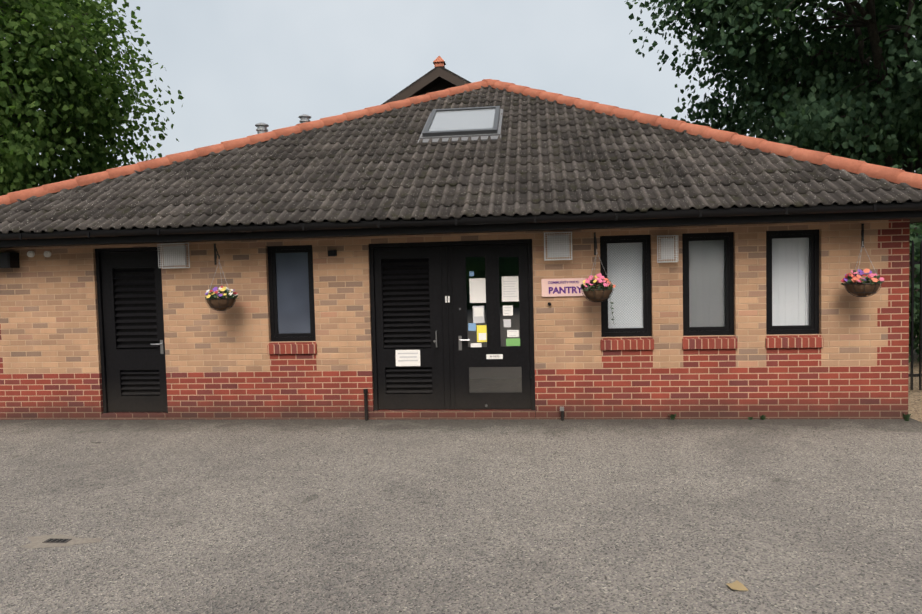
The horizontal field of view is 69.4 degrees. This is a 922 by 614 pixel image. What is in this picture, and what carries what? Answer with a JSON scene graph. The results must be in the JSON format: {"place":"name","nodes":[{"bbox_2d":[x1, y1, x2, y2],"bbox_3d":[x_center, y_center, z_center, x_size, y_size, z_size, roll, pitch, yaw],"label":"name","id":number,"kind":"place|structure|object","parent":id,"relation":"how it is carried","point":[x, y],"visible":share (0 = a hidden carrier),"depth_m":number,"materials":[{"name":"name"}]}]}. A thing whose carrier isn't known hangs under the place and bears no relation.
{"place":"outdoors","nodes":[
{"label":"outdoors","id":0,"kind":"place"},
{"bbox_2d":[381,56,470,104],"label":"hall roof","id":1,"kind":"structure","parent":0,"point":[439,76],"depth_m":18.92,"materials":[{"name":"tile"}]},
{"bbox_2d":[0,414,921,613],"bbox_3d":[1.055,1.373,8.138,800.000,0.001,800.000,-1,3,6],"label":"ground","id":2,"kind":"structure","parent":0,"point":[537,516],"depth_m":4.95,"materials":[{"name":"grey asphalt"}]},
{"bbox_2d":[19,534,102,547],"bbox_3d":[-2.808,1.636,4.648,0.596,0.008,0.243,-1,3,6],"label":"drain grate","id":3,"kind":"object","parent":2,"relation":"on","point":[45,541],"visible":1,"depth_m":4.65,"materials":[{"name":"grey concrete"}]},
{"bbox_2d":[0,2,128,174],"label":"trunk and limbs","id":4,"kind":"object","parent":2,"relation":"on","point":[19,124],"visible":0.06,"depth_m":15.06,"materials":[{"name":"brown plant"}]},
{"bbox_2d":[0,0,183,195],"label":"tree","id":5,"kind":"object","parent":4,"relation":"attached to","point":[79,80],"visible":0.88,"depth_m":14.54,"materials":[{"name":"green plant"}]},
{"bbox_2d":[0,250,563,420],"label":"wall fixtures","id":6,"kind":"object","parent":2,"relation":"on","point":[9,259],"depth_m":8.64,"materials":[{"name":"black paint"}]},
{"bbox_2d":[0,219,909,419],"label":"front wall","id":7,"kind":"structure","parent":2,"relation":"on","point":[222,365],"depth_m":8.10,"materials":[{"name":"brick"}]},
{"bbox_2d":[95,247,167,419],"bbox_3d":[-4.293,0.346,8.825,0.931,2.252,0.301,-1,3,6],"label":"louvred door","id":8,"kind":"structure","parent":7,"relation":"attached to","point":[131,332],"depth_m":8.77,"materials":[{"name":"black paint"}]},
{"bbox_2d":[157,243,189,268],"bbox_3d":[-3.675,-0.656,8.505,0.375,0.324,0.103,-1,3,6],"label":"wall vent","id":9,"kind":"object","parent":7,"relation":"attached to","point":[173,255],"visible":1,"depth_m":8.48,"materials":[{"name":"white plastic"}]},
{"bbox_2d":[205,243,238,310],"bbox_3d":[-2.961,-0.377,8.242,0.421,0.849,0.497,-1,3,6],"label":"hanging basket","id":10,"kind":"object","parent":7,"relation":"attached to","point":[221,302],"visible":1,"depth_m":8.13,"materials":[{"name":"black metal"}]},
{"bbox_2d":[267,245,315,341],"bbox_3d":[-2.145,-0.172,8.508,0.613,1.220,0.070,-1,3,6],"label":"window","id":11,"kind":"structure","parent":7,"relation":"attached to","point":[291,292],"depth_m":8.50,"materials":[{"name":"black paint"}]},
{"bbox_2d":[369,239,534,419],"bbox_3d":[-0.105,0.287,8.358,2.031,2.206,0.301,-1,3,6],"label":"double door","id":12,"kind":"structure","parent":7,"relation":"attached to","point":[449,319],"depth_m":8.28,"materials":[{"name":"black wood"}]},
{"bbox_2d":[267,337,822,353],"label":"window sills","id":13,"kind":"structure","parent":7,"relation":"attached to","point":[724,343],"depth_m":7.88,"materials":[{"name":"brick"}]},
{"bbox_2d":[544,232,571,260],"bbox_3d":[1.163,-0.730,7.965,0.334,0.338,0.103,-1,3,6],"label":"wall vent","id":14,"kind":"object","parent":7,"relation":"attached to","point":[558,246],"visible":1,"depth_m":7.97,"materials":[{"name":"white plastic"}]},
{"bbox_2d":[541,278,585,296],"bbox_3d":[1.237,-0.236,8.025,0.528,0.215,0.020,-1,3,6],"label":"sign","id":15,"kind":"object","parent":7,"relation":"attached to","point":[545,285],"visible":0.71,"depth_m":8.02,"materials":[{"name":"white plastic"}]},
{"bbox_2d":[548,281,576,283],"bbox_3d":[1.234,-0.297,8.009,0.373,0.031,0.004,-1,3,6],"label":"sign lettering","id":16,"kind":"object","parent":15,"relation":"on","point":[556,282],"visible":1,"depth_m":8.01},
{"bbox_2d":[549,286,580,293],"bbox_3d":[1.262,-0.204,8.011,0.409,0.081,0.004,-1,3,6],"label":"sign lettering","id":17,"kind":"object","parent":15,"relation":"on","point":[559,291],"visible":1,"depth_m":8.01},
{"bbox_2d":[581,232,615,323],"bbox_3d":[1.578,-0.333,7.695,0.415,1.089,0.451,-3,3,-36],"label":"hanging basket","id":18,"kind":"object","parent":7,"relation":"attached to","point":[593,292],"visible":1,"depth_m":7.62,"materials":[{"name":"black metal"}]},
{"bbox_2d":[600,235,651,336],"bbox_3d":[1.985,-0.253,8.047,0.601,1.220,0.070,-1,3,6],"label":"window","id":19,"kind":"structure","parent":7,"relation":"attached to","point":[625,261],"depth_m":8.06,"materials":[{"name":"black paint"}]},
{"bbox_2d":[657,235,677,262],"bbox_3d":[2.435,-0.684,7.827,0.232,0.322,0.103,-1,3,6],"label":"wall vent","id":20,"kind":"object","parent":7,"relation":"attached to","point":[667,247],"visible":0.98,"depth_m":7.83,"materials":[{"name":"white plastic"}]},
{"bbox_2d":[682,232,733,335],"bbox_3d":[2.940,-0.274,7.998,0.600,1.220,0.185,-1,3,6],"label":"window","id":21,"kind":"structure","parent":7,"relation":"attached to","point":[708,282],"depth_m":7.96,"materials":[{"name":"black paint"}]},
{"bbox_2d":[766,229,818,334],"bbox_3d":[3.886,-0.293,7.892,0.611,1.220,0.185,-1,3,6],"label":"window","id":22,"kind":"structure","parent":7,"relation":"attached to","point":[792,281],"depth_m":7.86,"materials":[{"name":"black paint"}]},
{"bbox_2d":[840,224,883,296],"bbox_3d":[4.441,-0.525,7.403,0.390,0.830,0.520,-1,3,6],"label":"hanging basket","id":23,"kind":"object","parent":7,"relation":"attached to","point":[859,286],"visible":1,"depth_m":7.30,"materials":[{"name":"black metal"}]},
{"bbox_2d":[727,580,748,590],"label":"fallen leaf litter","id":24,"kind":"object","parent":2,"relation":"on","point":[736,585],"visible":0.88,"depth_m":3.73,"materials":[{"name":"beige plant"}]},
{"bbox_2d":[668,413,911,420],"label":"weed plants","id":25,"kind":"object","parent":2,"relation":"on","point":[905,417],"visible":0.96,"depth_m":7.81,"materials":[{"name":"green plant"}]},
{"bbox_2d":[863,148,921,373],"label":"hedge","id":26,"kind":"object","parent":2,"relation":"on","point":[916,239],"visible":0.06,"depth_m":11.16,"materials":[{"name":"green plant"}]},
{"bbox_2d":[909,224,919,332],"bbox_3d":[8.093,-0.634,12.174,4.229,3.380,2.913,-1,3,6],"label":"hedge","id":27,"kind":"object","parent":2,"relation":"on","point":[915,228],"depth_m":11.58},
{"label":"side walls","id":28,"kind":"object","parent":2,"relation":"on","visible":0},
{"bbox_2d":[127,243,535,413],"bbox_3d":[-0.074,-0.050,13.680,11.680,2.360,10.900,-1,3,6],"label":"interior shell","id":29,"kind":"object","parent":28,"relation":"on","point":[529,313],"depth_m":11.29,"materials":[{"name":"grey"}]},
{"bbox_2d":[0,201,921,247],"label":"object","id":30,"kind":"structure","parent":28,"relation":"on","point":[914,216],"depth_m":7.73,"materials":[{"name":"black plastic"}]},
{"bbox_2d":[0,204,921,239],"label":"gutter","id":31,"kind":"object","parent":30,"relation":"on","point":[785,211],"visible":0.94,"depth_m":7.58,"materials":[{"name":"black plastic"}]},
{"bbox_2d":[0,110,921,232],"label":"roof tile edges","id":32,"kind":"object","parent":30,"relation":"on","point":[478,215],"depth_m":7.80,"materials":[{"name":"black tile"}]},
{"bbox_2d":[255,114,310,133],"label":"roof vents","id":33,"kind":"object","parent":32,"relation":"attached to","point":[262,127],"visible":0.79,"depth_m":10.93,"materials":[{"name":"grey metal"}]},
{"bbox_2d":[417,106,502,142],"bbox_3d":[0.032,-2.948,10.741,1.271,0.831,1.380,-1,3,6],"label":"skylight","id":34,"kind":"object","parent":32,"relation":"on","point":[474,123],"visible":0.88,"depth_m":10.59,"materials":[{"name":"grey glass"}]},
{"bbox_2d":[0,79,921,204],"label":"hip tiles","id":35,"kind":"object","parent":32,"relation":"on","point":[897,176],"visible":0.85,"depth_m":9.93,"materials":[{"name":"orange tile"}]},
{"bbox_2d":[0,85,921,233],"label":"roof tiles","id":36,"kind":"object","parent":32,"relation":"on","point":[539,156],"visible":0.94,"depth_m":8.79,"materials":[{"name":"grey tile"}]},
{"bbox_2d":[10,0,916,184],"label":"sky","id":37,"kind":"structure","parent":0,"point":[236,66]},
{"bbox_2d":[908,336,921,421],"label":"side gravel","id":38,"kind":"structure","parent":0,"point":[915,401],"depth_m":9.02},
{"bbox_2d":[676,0,921,340],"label":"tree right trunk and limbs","id":39,"kind":"object","parent":38,"relation":"on","point":[874,38],"visible":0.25,"depth_m":14.50,"materials":[{"name":"brown plant"}]},
{"bbox_2d":[625,0,921,172],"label":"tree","id":40,"kind":"object","parent":39,"relation":"attached to","point":[803,119],"visible":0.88,"depth_m":14.18,"materials":[{"name":"green plant"}]},
{"bbox_2d":[908,240,921,389],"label":"metal fence","id":41,"kind":"object","parent":38,"relation":"on","point":[912,262],"visible":0.17,"depth_m":9.11,"materials":[{"name":"black metal"}]}
]}

